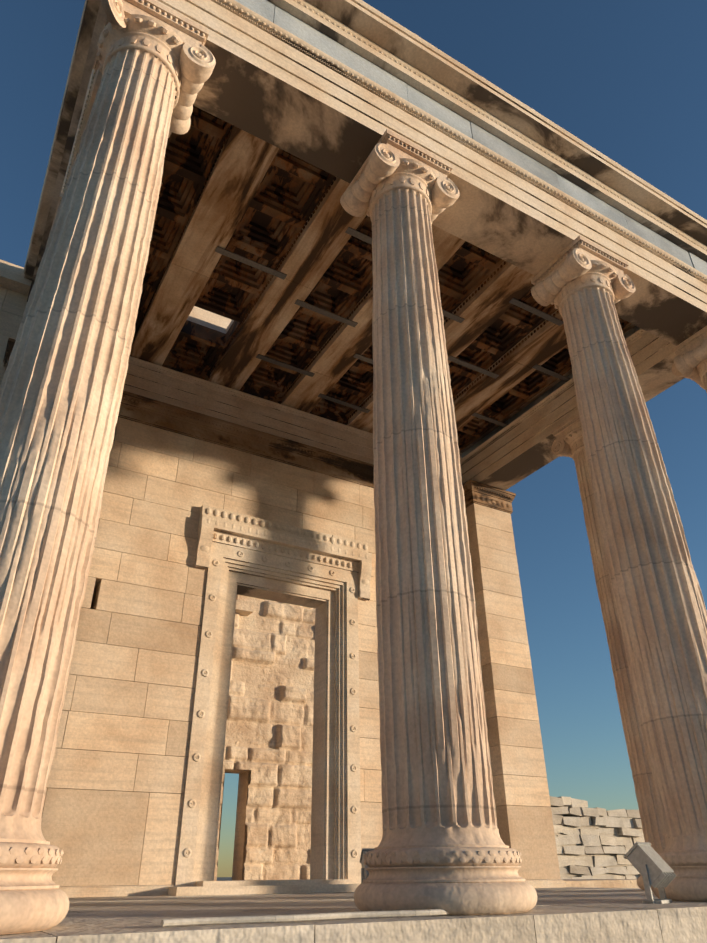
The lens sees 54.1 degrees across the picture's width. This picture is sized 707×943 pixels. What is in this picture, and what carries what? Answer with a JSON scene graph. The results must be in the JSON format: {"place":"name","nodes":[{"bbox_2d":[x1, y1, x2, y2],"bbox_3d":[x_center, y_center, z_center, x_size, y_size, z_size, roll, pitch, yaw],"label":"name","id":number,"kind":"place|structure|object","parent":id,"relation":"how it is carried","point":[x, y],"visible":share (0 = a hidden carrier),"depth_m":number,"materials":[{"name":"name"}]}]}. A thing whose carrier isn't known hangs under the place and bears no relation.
{"place":"outdoors","nodes":[
{"label":"outdoors","id":0,"kind":"place"},
{"bbox_2d":[0,259,31,386],"bbox_3d":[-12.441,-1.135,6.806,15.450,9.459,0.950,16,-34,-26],"label":"entablature","id":1,"kind":"structure","parent":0,"point":[15,284],"depth_m":11.95,"materials":[{"name":"beige stone"}]},
{"bbox_2d":[217,877,231,880],"bbox_3d":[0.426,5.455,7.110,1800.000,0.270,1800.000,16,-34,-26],"label":"ground","id":2,"kind":"structure","parent":0,"point":[223,878],"depth_m":378.04,"materials":[{"name":"grey stone"}]},
{"bbox_2d":[0,887,706,942],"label":"stylobate steps","id":3,"kind":"structure","parent":2,"relation":"on","point":[587,915],"depth_m":4.31,"materials":[{"name":"stone"}]},
{"bbox_2d":[49,193,62,234],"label":"column","id":4,"kind":"structure","parent":3,"relation":"on","point":[59,200],"depth_m":8.74,"materials":[{"name":"stone"}]},
{"bbox_2d":[0,0,215,934],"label":"column","id":5,"kind":"structure","parent":3,"relation":"on","point":[62,386],"depth_m":4.59,"materials":[{"name":"stone"}]},
{"bbox_2d":[61,0,706,489],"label":"architrave","id":6,"kind":"object","parent":5,"relation":"on","point":[277,86],"visible":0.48,"depth_m":9.21,"materials":[{"name":"stone"}]},
{"bbox_2d":[130,125,567,433],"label":"ceiling beams","id":7,"kind":"structure","parent":6,"relation":"on","point":[241,167],"depth_m":11.54,"materials":[{"name":"beige stone"}]},
{"bbox_2d":[132,106,630,453],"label":"ceiling coffers","id":8,"kind":"object","parent":6,"relation":"on","point":[289,194],"visible":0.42,"depth_m":11.60,"materials":[{"name":"brown stone"}]},
{"bbox_2d":[215,227,569,426],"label":"metal support bars","id":9,"kind":"object","parent":6,"relation":"on","point":[368,239],"visible":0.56,"depth_m":11.87,"materials":[{"name":"grey metal"}]},
{"bbox_2d":[235,0,706,457],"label":"frieze","id":10,"kind":"object","parent":6,"relation":"on","point":[293,25],"visible":0.06,"depth_m":9.24,"materials":[{"name":"grey stone"}]},
{"bbox_2d":[23,0,706,280],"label":"cornice","id":11,"kind":"structure","parent":10,"relation":"on","point":[381,33],"depth_m":9.49,"materials":[{"name":"stone"}]},
{"bbox_2d":[27,0,706,458],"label":"roof slabs","id":12,"kind":"structure","parent":10,"relation":"on","point":[211,320],"depth_m":9.56,"materials":[{"name":"stone"}]},
{"bbox_2d":[41,417,382,885],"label":"porch wall","id":13,"kind":"structure","parent":3,"relation":"on","point":[112,809],"depth_m":10.74,"materials":[{"name":"stone"}]},
{"bbox_2d":[167,504,371,895],"bbox_3d":[-1.237,3.594,11.471,3.400,5.804,1.070,16,-34,-26],"label":"door frame","id":14,"kind":"object","parent":3,"relation":"on","point":[327,577],"visible":1,"depth_m":11.56,"materials":[{"name":"stone"}]},
{"bbox_2d":[161,909,448,926],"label":"stone slab","id":15,"kind":"structure","parent":3,"relation":"on","point":[270,918],"depth_m":3.72,"materials":[{"name":"beige stone"}]},
{"bbox_2d":[58,879,565,897],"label":"wall base molding","id":16,"kind":"structure","parent":3,"relation":"on","point":[112,891],"depth_m":9.02,"materials":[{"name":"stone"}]},
{"bbox_2d":[359,848,373,883],"bbox_3d":[0.236,3.754,6.440,0.330,0.432,0.305,5,-31,-9],"label":"floodlight","id":17,"kind":"object","parent":3,"relation":"on","point":[364,873],"visible":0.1,"depth_m":6.46,"materials":[{"name":"grey metal"}]},
{"bbox_2d":[340,129,536,914],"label":"column","id":18,"kind":"structure","parent":3,"relation":"on","point":[442,845],"depth_m":5.46,"materials":[{"name":"stone"}]},
{"bbox_2d":[466,503,560,879],"bbox_3d":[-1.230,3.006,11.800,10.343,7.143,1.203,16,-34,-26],"label":"pilaster","id":19,"kind":"object","parent":3,"relation":"on","point":[525,826],"visible":0.33,"depth_m":13.11,"materials":[{"name":"stone"}]},
{"bbox_2d":[3,338,515,513],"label":"wall top molding","id":20,"kind":"structure","parent":19,"relation":"on","point":[166,416],"depth_m":13.29,"materials":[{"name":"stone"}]},
{"bbox_2d":[551,413,665,889],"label":"column","id":21,"kind":"structure","parent":3,"relation":"on","point":[568,441],"depth_m":10.97,"materials":[{"name":"stone"}]},
{"bbox_2d":[531,235,706,901],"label":"column","id":22,"kind":"structure","parent":3,"relation":"on","point":[583,284],"depth_m":7.36,"materials":[{"name":"stone"}]},
{"bbox_2d":[624,842,675,903],"bbox_3d":[2.437,3.277,5.660,0.330,0.432,0.305,31,-43,-42],"label":"floodlight","id":23,"kind":"object","parent":3,"relation":"on","point":[650,865],"visible":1,"depth_m":5.59,"materials":[{"name":"grey metal"}]},
{"bbox_2d":[672,326,706,392],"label":"column","id":24,"kind":"structure","parent":3,"relation":"on","point":[690,360],"depth_m":11.01,"materials":[{"name":"stone"}]},
{"bbox_2d":[550,796,644,878],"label":"stone block wall","id":25,"kind":"structure","parent":2,"relation":"on","point":[595,843],"depth_m":26.82,"materials":[{"name":"stone"}]},
{"bbox_2d":[0,0,706,876],"label":"sky","id":26,"kind":"structure","parent":0,"point":[626,78],"materials":[{"name":"blue"}]},
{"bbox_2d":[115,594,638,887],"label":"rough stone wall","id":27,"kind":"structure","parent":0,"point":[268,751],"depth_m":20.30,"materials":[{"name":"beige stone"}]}
]}

